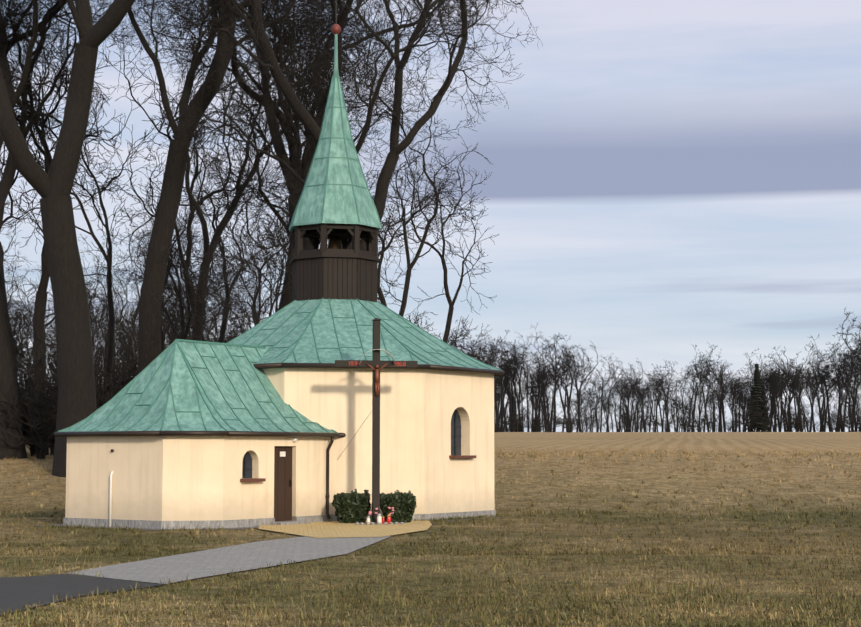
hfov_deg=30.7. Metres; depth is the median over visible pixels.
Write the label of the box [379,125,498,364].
wood tree
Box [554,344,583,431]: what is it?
tree
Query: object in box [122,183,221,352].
wood tree
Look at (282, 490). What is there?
door
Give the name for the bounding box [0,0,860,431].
sky
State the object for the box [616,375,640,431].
tree
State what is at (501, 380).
tree
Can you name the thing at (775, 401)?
tree
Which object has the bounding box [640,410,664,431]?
shrub
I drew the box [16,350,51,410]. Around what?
shrub
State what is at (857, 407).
tree
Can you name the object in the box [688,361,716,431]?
tree
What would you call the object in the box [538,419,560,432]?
shrub
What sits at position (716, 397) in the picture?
tree
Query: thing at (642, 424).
shrub
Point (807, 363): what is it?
tree
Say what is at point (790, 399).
tree
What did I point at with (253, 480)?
annex window sill
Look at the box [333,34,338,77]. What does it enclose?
spire pole
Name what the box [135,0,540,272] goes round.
lime tree
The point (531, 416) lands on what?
shrub
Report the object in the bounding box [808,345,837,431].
tree
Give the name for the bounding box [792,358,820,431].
tree
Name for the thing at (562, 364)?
tree
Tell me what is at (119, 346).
wood tree
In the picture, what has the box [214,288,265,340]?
wood tree
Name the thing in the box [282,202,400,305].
wood tree
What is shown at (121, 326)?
wood tree
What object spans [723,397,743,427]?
tree
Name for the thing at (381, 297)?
wood tree
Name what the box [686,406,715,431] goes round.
shrub
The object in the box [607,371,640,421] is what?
tree
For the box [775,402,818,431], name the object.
shrub
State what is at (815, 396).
tree
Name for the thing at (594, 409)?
tree
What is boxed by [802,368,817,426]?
tree
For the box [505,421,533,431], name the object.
shrub
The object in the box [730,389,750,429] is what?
tree
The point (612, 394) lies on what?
tree
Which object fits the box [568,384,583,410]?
tree
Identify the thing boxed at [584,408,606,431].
shrub
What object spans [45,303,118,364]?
wood tree
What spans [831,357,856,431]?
tree
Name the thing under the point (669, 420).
shrub
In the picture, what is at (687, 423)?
shrub
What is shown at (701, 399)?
tree
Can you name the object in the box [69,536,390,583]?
path paving
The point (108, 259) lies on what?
wood tree
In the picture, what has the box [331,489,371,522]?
bush
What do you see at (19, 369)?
shrub
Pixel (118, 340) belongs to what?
wood tree
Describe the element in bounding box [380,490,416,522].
bush
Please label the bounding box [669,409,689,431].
shrub
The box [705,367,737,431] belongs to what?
tree
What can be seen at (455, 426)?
grille window
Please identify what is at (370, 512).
grave flowers
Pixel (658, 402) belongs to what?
tree
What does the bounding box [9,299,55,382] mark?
wood tree
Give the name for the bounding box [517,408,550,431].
shrub
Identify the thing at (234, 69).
lime tree
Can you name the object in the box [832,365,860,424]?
tree
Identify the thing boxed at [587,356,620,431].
tree
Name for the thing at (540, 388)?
tree
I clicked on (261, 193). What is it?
wood tree
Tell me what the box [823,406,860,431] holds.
shrub
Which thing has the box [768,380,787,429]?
tree
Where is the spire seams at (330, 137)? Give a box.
[289,75,381,232]
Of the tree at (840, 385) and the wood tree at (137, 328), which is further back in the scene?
the tree at (840, 385)
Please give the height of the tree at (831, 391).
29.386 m
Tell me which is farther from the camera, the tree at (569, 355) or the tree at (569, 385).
the tree at (569, 385)
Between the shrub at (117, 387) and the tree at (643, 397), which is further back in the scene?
the tree at (643, 397)
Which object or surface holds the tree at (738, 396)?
on the ground at (704, 488)
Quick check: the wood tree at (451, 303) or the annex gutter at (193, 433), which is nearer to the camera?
the annex gutter at (193, 433)
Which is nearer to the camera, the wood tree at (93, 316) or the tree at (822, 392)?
the wood tree at (93, 316)
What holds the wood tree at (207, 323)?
on the ground at (704, 488)
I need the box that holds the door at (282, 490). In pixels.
[274,446,291,521]
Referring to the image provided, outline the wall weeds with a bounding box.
[41,512,508,530]
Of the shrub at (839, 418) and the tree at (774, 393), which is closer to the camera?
the shrub at (839, 418)
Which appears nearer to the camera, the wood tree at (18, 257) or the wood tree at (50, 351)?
the wood tree at (18, 257)
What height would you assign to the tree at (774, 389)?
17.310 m
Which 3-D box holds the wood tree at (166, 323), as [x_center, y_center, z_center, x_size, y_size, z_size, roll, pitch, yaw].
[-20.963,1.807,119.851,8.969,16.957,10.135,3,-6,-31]
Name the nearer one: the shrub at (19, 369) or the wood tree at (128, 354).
the shrub at (19, 369)
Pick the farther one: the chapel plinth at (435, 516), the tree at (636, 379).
the tree at (636, 379)
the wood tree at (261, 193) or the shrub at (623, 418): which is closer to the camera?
the wood tree at (261, 193)
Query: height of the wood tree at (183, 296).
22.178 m
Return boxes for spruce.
[744,362,770,431]
[759,386,770,430]
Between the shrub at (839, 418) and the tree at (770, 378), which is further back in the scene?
the tree at (770, 378)
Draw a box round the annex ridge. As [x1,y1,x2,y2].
[175,339,265,347]
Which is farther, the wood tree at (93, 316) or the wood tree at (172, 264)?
the wood tree at (93, 316)
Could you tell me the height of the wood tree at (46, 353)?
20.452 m
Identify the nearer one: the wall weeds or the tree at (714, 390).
the wall weeds
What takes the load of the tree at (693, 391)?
on the ground at (704, 488)
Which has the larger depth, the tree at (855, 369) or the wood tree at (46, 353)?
the tree at (855, 369)
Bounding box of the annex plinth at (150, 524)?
[63,515,331,528]
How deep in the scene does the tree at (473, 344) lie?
388.35 m
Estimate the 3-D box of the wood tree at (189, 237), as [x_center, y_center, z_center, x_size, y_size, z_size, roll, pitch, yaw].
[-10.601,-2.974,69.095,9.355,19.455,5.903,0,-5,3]
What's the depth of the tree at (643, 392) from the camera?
393.35 m
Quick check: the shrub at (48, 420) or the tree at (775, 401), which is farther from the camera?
the tree at (775, 401)
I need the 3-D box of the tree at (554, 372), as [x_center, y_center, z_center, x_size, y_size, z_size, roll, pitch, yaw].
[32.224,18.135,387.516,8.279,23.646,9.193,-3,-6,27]
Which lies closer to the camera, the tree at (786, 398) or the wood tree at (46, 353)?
the wood tree at (46, 353)
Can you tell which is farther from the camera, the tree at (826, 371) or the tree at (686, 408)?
the tree at (686, 408)
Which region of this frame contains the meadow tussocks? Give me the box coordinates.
[0,444,860,556]
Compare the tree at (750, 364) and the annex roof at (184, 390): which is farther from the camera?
the tree at (750, 364)
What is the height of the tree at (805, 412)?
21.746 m
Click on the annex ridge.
(206, 342)
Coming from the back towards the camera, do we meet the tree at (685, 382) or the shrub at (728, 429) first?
the tree at (685, 382)
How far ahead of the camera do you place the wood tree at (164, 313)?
183.11 m
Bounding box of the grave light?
[377,516,381,523]
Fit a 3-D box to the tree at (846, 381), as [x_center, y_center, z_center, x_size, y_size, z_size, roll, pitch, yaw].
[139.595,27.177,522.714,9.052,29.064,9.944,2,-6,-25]
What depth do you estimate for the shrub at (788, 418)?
399.62 m
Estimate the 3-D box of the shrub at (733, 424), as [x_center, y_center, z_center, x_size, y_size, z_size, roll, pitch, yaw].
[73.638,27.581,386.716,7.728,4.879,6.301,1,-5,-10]
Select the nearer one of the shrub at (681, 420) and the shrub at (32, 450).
the shrub at (32, 450)
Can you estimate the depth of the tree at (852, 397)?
434.66 m
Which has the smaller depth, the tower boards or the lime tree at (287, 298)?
the tower boards
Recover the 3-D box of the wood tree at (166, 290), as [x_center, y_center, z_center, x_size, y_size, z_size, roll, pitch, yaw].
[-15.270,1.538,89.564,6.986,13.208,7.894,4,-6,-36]
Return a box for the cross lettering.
[349,361,405,365]
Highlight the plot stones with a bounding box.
[355,522,403,524]
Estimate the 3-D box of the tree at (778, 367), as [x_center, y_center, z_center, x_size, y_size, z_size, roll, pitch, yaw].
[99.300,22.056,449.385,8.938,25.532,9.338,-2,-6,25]
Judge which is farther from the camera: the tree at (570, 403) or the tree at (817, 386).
the tree at (817, 386)
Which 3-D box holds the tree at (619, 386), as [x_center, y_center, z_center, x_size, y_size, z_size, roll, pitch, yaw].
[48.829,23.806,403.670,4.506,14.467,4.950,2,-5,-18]
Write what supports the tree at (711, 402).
on the ground at (704, 488)
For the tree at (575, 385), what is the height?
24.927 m
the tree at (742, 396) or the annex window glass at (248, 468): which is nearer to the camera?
the annex window glass at (248, 468)
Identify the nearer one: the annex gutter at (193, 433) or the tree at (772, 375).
the annex gutter at (193, 433)
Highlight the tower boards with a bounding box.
[292,257,377,301]
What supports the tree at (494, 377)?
on the ground at (704, 488)
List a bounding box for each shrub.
[0,302,137,458]
[0,369,100,443]
[0,376,132,457]
[10,334,55,438]
[14,337,96,405]
[16,316,137,407]
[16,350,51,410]
[17,337,101,406]
[17,359,55,406]
[18,377,54,454]
[19,345,106,449]
[19,364,125,455]
[19,404,56,455]
[22,332,137,408]
[22,416,55,447]
[27,347,161,444]
[45,324,164,416]
[46,341,131,395]
[494,395,508,428]
[494,406,509,431]
[494,409,525,431]
[499,407,532,430]
[501,404,527,430]
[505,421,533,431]
[508,409,546,431]
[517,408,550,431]
[518,402,543,430]
[525,414,549,429]
[527,403,550,431]
[530,411,559,431]
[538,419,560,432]
[542,409,585,431]
[557,404,594,432]
[569,410,604,432]
[574,411,602,431]
[582,409,605,431]
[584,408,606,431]
[593,417,611,430]
[610,403,637,431]
[612,414,641,430]
[625,400,661,431]
[628,418,653,431]
[630,416,652,431]
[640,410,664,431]
[651,409,683,430]
[656,408,684,431]
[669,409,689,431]
[672,413,703,431]
[677,408,722,431]
[677,418,694,431]
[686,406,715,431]
[704,418,722,431]
[716,412,749,431]
[716,416,744,431]
[732,391,770,431]
[732,393,780,431]
[733,393,779,429]
[752,412,775,431]
[774,404,814,431]
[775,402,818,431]
[775,416,826,431]
[776,401,814,431]
[782,405,809,431]
[808,412,837,431]
[810,398,844,431]
[820,399,860,431]
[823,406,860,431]
[824,406,856,428]
[836,411,860,431]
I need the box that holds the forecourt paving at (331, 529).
[258,520,431,537]
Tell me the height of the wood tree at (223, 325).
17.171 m
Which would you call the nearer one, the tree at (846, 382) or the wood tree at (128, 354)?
the wood tree at (128, 354)
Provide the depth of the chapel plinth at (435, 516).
40.47 m
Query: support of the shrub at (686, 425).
on the ground at (704, 488)
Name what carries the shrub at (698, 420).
on the ground at (704, 488)
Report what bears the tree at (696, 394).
on the ground at (704, 488)
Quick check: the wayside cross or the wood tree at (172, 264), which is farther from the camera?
the wood tree at (172, 264)
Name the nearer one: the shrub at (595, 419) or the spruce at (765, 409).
the shrub at (595, 419)
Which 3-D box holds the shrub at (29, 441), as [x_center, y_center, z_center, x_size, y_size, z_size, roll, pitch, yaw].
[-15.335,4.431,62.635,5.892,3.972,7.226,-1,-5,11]
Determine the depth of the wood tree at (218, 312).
134.62 m
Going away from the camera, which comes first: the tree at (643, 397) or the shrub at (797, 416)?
the shrub at (797, 416)
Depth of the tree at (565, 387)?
413.54 m
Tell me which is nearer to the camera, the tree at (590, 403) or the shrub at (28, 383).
the shrub at (28, 383)
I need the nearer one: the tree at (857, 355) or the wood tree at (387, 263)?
the wood tree at (387, 263)
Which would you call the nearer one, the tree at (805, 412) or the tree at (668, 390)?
the tree at (668, 390)
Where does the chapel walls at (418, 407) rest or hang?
on the ground at (704, 488)
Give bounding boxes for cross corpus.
[366,363,387,395]
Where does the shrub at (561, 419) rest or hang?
on the ground at (704, 488)
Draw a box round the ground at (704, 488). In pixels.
[0,432,860,626]
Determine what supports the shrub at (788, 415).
on the ground at (704, 488)
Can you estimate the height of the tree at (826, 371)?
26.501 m
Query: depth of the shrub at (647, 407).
404.68 m
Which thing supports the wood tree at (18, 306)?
on the ground at (704, 488)
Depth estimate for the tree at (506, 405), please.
589.04 m
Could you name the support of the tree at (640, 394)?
on the ground at (704, 488)
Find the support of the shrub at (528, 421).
on the ground at (704, 488)
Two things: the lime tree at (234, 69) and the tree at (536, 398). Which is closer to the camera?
the lime tree at (234, 69)
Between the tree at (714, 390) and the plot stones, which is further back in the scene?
the tree at (714, 390)
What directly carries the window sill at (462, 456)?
attached to the chapel walls at (418, 407)
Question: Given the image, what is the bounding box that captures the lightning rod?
[332,0,339,23]
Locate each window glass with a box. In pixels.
[242,451,251,477]
[451,410,460,454]
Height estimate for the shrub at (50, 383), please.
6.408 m
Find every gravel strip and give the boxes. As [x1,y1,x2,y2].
[32,524,258,529]
[442,517,500,520]
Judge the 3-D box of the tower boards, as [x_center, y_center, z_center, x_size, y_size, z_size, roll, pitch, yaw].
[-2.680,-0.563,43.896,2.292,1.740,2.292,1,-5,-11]
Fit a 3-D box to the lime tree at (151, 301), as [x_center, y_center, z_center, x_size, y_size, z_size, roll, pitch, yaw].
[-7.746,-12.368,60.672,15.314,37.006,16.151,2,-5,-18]
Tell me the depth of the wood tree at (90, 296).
184.76 m
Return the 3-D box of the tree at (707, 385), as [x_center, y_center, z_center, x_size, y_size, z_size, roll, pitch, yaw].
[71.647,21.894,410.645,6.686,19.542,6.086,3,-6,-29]
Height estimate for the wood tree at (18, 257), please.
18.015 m
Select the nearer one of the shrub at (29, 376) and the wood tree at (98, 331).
the shrub at (29, 376)
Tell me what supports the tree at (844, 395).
on the ground at (704, 488)
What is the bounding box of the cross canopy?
[360,349,394,363]
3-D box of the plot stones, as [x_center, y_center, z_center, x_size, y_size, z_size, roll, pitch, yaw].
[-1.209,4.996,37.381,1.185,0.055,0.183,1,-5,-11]
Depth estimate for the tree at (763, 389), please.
402.99 m
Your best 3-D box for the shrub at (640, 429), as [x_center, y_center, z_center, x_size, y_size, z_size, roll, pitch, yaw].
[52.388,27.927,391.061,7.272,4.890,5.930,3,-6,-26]
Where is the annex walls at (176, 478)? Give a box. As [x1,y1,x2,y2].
[65,436,331,520]
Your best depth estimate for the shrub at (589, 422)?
388.71 m
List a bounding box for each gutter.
[54,431,345,518]
[253,363,504,376]
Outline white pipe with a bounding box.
[109,471,112,526]
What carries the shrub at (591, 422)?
on the ground at (704, 488)
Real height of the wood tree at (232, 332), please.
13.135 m
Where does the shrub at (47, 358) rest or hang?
on the ground at (704, 488)
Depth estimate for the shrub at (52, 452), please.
67.53 m
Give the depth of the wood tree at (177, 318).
180.26 m
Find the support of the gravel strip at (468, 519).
on the ground at (704, 488)
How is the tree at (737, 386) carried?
on the ground at (704, 488)
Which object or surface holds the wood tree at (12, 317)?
on the ground at (704, 488)
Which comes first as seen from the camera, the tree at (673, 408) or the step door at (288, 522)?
the step door at (288, 522)
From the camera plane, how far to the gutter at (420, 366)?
39.55 m
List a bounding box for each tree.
[0,0,124,454]
[0,0,163,476]
[0,0,248,458]
[0,80,59,349]
[1,84,161,405]
[2,246,33,364]
[3,231,31,270]
[4,258,50,375]
[6,255,54,378]
[7,293,30,328]
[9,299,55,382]
[10,303,34,370]
[12,290,52,377]
[18,316,55,380]
[29,338,55,365]
[31,280,100,369]
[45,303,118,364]
[49,286,108,340]
[49,291,124,337]
[51,249,132,379]
[66,0,466,276]
[79,234,126,366]
[89,0,381,375]
[92,292,107,364]
[95,296,168,371]
[95,315,138,384]
[97,34,288,350]
[97,243,174,375]
[97,268,167,384]
[97,306,136,376]
[98,10,393,340]
[98,287,134,374]
[99,256,186,357]
[105,228,232,339]
[113,142,237,375]
[113,281,137,385]
[114,227,240,338]
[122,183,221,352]
[126,294,221,343]
[131,251,215,344]
[132,275,237,341]
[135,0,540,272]
[142,0,502,310]
[155,136,279,342]
[162,293,186,343]
[168,302,218,339]
[184,274,248,340]
[185,17,388,298]
[206,315,235,338]
[210,265,243,342]
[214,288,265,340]
[225,325,248,342]
[230,204,288,316]
[281,56,508,365]
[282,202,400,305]
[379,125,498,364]
[406,311,439,336]
[412,312,436,330]
[449,319,509,363]
[473,329,509,431]
[476,330,513,431]
[477,336,501,363]
[487,337,512,431]
[488,347,535,428]
[494,343,533,431]
[494,354,507,414]
[494,361,517,431]
[495,382,522,431]
[499,367,520,420]
[503,332,540,431]
[504,355,523,431]
[506,350,529,431]
[506,381,525,427]
[507,342,530,431]
[508,362,534,431]
[513,326,566,431]
[516,357,558,431]
[518,350,543,431]
[520,343,553,431]
[521,363,535,409]
[522,356,548,426]
[529,335,561,431]
[534,354,556,430]
[534,365,552,431]
[541,349,576,421]
[542,346,594,431]
[547,340,578,431]
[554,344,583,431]
[557,392,584,417]
[559,336,596,431]
[560,351,587,431]
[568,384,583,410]
[569,344,605,431]
[572,394,588,431]
[578,370,612,431]
[583,388,597,431]
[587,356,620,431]
[591,378,610,430]
[591,393,600,431]
[594,378,624,431]
[597,397,616,431]
[600,358,628,431]
[600,392,614,431]
[605,398,624,431]
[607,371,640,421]
[610,363,629,416]
[612,378,625,431]
[612,382,640,423]
[614,370,637,431]
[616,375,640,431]
[620,360,649,431]
[620,379,649,431]
[623,368,651,431]
[625,373,647,431]
[632,390,647,428]
[633,372,656,431]
[636,375,652,430]
[638,361,685,431]
[638,371,674,429]
[641,371,661,431]
[645,367,666,431]
[650,380,673,431]
[651,378,666,431]
[654,360,678,431]
[657,375,684,431]
[660,375,679,422]
[668,398,684,431]
[670,396,681,431]
[674,373,690,431]
[679,394,693,431]
[680,364,700,431]
[682,398,698,429]
[685,386,694,431]
[687,343,716,431]
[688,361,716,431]
[690,386,705,430]
[691,355,716,431]
[691,360,716,431]
[699,361,738,431]
[701,344,736,431]
[701,386,720,431]
[703,361,730,431]
[703,378,720,415]
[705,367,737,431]
[707,392,716,428]
[710,369,728,429]
[716,386,747,431]
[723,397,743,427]
[724,370,751,431]
[725,377,744,430]
[727,382,743,431]
[728,370,745,431]
[728,378,742,431]
[729,377,745,431]
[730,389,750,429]
[731,379,751,412]
[736,348,770,405]
[738,373,758,431]
[741,364,767,431]
[745,356,772,431]
[753,375,769,431]
[759,347,786,431]
[760,366,801,431]
[760,370,782,419]
[761,367,798,431]
[763,390,777,431]
[764,369,780,431]
[765,366,785,431]
[767,346,791,413]
[768,364,791,431]
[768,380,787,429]
[770,357,811,431]
[771,364,809,427]
[772,363,792,431]
[777,351,803,431]
[781,347,813,431]
[786,363,808,431]
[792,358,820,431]
[794,353,828,428]
[795,360,811,431]
[796,399,809,431]
[798,362,827,431]
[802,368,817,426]
[803,349,846,431]
[807,334,840,431]
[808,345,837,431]
[812,367,831,431]
[821,397,837,419]
[822,355,836,431]
[825,341,851,431]
[829,342,857,431]
[829,372,842,431]
[830,325,860,431]
[831,352,858,431]
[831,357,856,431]
[832,307,860,361]
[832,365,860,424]
[833,366,860,421]
[837,356,855,423]
[839,352,860,391]
[843,337,860,431]
[844,337,859,370]
[849,340,860,373]
[855,395,860,421]
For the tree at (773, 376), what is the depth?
453.28 m
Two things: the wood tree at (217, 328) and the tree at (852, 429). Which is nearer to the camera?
the wood tree at (217, 328)
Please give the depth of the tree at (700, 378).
391.06 m
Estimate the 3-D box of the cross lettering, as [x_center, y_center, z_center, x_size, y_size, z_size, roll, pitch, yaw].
[-1.288,1.217,38.151,1.387,0.102,0.006,1,-5,-11]
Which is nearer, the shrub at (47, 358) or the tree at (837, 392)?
the shrub at (47, 358)
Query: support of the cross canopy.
attached to the wayside cross
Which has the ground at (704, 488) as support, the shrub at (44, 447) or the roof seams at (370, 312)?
the shrub at (44, 447)
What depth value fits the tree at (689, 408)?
527.08 m
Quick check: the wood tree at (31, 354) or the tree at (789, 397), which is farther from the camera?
the tree at (789, 397)
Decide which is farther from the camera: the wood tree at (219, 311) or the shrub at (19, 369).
the wood tree at (219, 311)
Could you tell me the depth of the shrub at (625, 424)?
398.98 m
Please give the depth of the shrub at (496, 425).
382.61 m
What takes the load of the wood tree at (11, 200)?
on the ground at (704, 488)
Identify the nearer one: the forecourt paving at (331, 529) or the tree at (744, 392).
the forecourt paving at (331, 529)
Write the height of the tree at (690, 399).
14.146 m
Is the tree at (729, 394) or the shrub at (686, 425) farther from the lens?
the tree at (729, 394)
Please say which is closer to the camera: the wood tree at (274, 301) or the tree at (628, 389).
the wood tree at (274, 301)
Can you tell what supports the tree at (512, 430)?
on the ground at (704, 488)
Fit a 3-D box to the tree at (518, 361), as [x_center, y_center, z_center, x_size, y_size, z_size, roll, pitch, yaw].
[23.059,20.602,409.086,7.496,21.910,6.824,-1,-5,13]
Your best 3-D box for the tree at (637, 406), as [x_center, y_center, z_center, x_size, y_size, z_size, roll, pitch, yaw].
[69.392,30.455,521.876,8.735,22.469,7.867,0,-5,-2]
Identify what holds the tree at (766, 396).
on the ground at (704, 488)
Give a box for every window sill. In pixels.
[240,478,265,481]
[449,455,475,457]
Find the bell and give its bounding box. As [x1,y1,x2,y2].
[327,236,342,248]
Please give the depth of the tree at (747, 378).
397.26 m
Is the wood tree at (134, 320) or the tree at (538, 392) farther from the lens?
the tree at (538, 392)
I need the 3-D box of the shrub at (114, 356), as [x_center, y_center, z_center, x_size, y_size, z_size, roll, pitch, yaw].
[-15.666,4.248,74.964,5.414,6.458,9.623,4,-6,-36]
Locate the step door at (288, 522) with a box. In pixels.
[271,521,310,524]
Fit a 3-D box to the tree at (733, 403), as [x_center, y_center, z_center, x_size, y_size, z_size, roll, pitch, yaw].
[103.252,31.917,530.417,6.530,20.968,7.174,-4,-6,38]
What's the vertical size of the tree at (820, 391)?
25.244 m
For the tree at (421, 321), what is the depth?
412.48 m
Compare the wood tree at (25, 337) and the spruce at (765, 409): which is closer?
the wood tree at (25, 337)
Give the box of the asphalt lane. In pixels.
[0,574,163,615]
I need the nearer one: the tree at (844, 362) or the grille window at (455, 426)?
the grille window at (455, 426)
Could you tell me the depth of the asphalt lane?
19.90 m
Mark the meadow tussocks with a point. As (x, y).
(449, 550)
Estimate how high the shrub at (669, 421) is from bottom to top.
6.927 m
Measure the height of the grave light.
0.190 m
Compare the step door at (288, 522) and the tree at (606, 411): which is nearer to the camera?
the step door at (288, 522)
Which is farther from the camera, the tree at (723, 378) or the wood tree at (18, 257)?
the tree at (723, 378)
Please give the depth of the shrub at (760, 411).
391.93 m
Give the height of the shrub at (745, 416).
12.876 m
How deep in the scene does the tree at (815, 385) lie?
422.33 m
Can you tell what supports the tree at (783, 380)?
on the ground at (704, 488)
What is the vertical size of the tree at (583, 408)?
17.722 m
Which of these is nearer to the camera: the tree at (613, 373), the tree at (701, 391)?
the tree at (613, 373)
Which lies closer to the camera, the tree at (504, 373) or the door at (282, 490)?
the door at (282, 490)
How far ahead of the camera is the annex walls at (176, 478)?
36.42 m
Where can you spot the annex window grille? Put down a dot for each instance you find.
(244, 459)
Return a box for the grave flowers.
[368,507,393,514]
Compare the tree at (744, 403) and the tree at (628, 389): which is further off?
the tree at (744, 403)
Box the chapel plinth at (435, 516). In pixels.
[332,510,495,520]
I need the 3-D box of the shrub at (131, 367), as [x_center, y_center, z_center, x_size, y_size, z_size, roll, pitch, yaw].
[-12.860,3.474,64.103,5.324,6.350,9.463,0,-5,0]
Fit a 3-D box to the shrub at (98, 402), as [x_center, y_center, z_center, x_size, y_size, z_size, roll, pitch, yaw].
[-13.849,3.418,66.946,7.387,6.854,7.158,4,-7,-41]
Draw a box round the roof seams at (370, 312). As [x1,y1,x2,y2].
[227,298,500,369]
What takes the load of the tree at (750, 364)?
on the ground at (704, 488)
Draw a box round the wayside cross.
[335,318,417,523]
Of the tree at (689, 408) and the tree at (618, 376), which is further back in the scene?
the tree at (689, 408)
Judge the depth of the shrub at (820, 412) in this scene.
387.99 m
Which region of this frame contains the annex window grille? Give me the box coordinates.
[243,455,252,477]
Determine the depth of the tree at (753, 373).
485.68 m
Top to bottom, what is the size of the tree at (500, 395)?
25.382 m
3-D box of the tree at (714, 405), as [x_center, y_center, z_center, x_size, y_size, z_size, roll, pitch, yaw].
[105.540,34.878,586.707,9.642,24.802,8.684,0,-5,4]
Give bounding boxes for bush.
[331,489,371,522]
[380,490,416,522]
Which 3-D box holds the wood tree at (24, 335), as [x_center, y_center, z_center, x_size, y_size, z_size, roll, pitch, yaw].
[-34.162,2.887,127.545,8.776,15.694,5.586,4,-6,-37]
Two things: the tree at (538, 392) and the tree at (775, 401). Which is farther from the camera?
the tree at (775, 401)
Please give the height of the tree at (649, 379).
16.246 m
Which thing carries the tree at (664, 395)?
on the ground at (704, 488)
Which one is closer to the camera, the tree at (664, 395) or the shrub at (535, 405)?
the shrub at (535, 405)
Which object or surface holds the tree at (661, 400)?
on the ground at (704, 488)
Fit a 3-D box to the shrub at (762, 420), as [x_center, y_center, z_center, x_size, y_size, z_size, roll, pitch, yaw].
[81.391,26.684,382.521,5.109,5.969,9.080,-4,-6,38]
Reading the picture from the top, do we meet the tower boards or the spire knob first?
the spire knob
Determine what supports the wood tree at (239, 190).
on the ground at (704, 488)
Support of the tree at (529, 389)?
on the ground at (704, 488)
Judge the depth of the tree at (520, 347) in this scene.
419.42 m
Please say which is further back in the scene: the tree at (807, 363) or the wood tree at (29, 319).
the tree at (807, 363)
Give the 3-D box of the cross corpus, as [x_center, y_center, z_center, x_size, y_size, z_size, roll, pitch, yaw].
[-1.296,1.593,38.067,0.555,0.804,0.110,1,-5,-11]
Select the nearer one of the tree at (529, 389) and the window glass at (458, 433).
the window glass at (458, 433)
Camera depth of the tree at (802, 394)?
539.55 m
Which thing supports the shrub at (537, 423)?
on the ground at (704, 488)
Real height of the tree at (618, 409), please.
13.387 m
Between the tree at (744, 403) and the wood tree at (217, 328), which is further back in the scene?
the tree at (744, 403)
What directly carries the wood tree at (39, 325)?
on the ground at (704, 488)
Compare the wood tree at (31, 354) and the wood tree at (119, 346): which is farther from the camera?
the wood tree at (119, 346)
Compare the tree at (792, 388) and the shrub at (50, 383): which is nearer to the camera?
the shrub at (50, 383)
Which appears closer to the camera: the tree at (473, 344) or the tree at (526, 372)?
the tree at (473, 344)
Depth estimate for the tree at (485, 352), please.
427.38 m
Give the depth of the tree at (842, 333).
394.13 m
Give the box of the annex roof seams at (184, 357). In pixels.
[58,340,336,432]
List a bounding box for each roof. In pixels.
[60,341,337,432]
[230,298,498,369]
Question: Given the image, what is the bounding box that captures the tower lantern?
[290,223,380,263]
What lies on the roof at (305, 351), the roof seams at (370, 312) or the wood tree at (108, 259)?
the roof seams at (370, 312)
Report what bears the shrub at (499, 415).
on the ground at (704, 488)
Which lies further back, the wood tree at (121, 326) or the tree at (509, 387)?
the tree at (509, 387)
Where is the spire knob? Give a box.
[331,24,340,33]
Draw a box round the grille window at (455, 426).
[451,409,461,454]
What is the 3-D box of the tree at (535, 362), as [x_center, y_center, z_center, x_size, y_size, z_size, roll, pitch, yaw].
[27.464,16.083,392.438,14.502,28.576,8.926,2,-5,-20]
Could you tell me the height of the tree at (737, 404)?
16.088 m
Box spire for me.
[289,77,381,232]
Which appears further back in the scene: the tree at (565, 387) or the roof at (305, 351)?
the tree at (565, 387)
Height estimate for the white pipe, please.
1.315 m
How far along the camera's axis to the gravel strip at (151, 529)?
35.76 m
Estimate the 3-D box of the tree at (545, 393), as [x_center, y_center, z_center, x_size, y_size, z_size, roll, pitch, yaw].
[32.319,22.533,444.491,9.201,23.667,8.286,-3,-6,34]
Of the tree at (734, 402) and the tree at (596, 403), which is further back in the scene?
the tree at (734, 402)
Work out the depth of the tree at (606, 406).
477.99 m
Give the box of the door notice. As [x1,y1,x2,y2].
[280,452,285,456]
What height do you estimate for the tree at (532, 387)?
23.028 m
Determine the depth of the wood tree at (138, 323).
179.05 m
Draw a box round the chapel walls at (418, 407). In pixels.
[263,368,494,514]
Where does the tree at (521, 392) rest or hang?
on the ground at (704, 488)
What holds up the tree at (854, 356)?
on the ground at (704, 488)
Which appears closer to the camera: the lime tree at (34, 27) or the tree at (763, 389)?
the lime tree at (34, 27)
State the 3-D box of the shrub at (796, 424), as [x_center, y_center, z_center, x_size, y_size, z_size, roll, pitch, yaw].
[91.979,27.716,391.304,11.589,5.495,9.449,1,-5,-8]
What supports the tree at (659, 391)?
on the ground at (704, 488)
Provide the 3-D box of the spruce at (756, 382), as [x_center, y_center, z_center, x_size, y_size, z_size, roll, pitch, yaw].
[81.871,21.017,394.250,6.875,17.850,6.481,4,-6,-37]
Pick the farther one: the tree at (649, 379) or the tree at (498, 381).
the tree at (498, 381)
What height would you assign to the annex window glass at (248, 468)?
0.670 m
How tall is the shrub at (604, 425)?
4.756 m
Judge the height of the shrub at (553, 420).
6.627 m
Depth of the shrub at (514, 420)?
392.06 m
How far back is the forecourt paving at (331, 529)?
34.92 m
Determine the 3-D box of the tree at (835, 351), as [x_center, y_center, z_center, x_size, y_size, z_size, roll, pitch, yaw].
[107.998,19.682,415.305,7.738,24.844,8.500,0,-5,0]
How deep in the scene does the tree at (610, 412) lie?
529.59 m
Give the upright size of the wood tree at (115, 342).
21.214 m
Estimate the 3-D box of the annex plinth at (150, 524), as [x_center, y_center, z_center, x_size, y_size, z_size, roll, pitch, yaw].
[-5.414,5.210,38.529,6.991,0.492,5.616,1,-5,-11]
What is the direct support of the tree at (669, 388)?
on the ground at (704, 488)
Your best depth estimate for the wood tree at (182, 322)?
86.60 m
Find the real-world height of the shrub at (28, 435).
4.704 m
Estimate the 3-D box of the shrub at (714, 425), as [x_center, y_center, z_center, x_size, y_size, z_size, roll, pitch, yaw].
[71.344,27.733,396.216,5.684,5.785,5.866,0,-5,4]
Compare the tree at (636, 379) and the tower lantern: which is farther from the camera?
the tree at (636, 379)
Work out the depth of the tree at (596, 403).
440.03 m
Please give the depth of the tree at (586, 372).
395.67 m
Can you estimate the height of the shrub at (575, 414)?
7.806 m

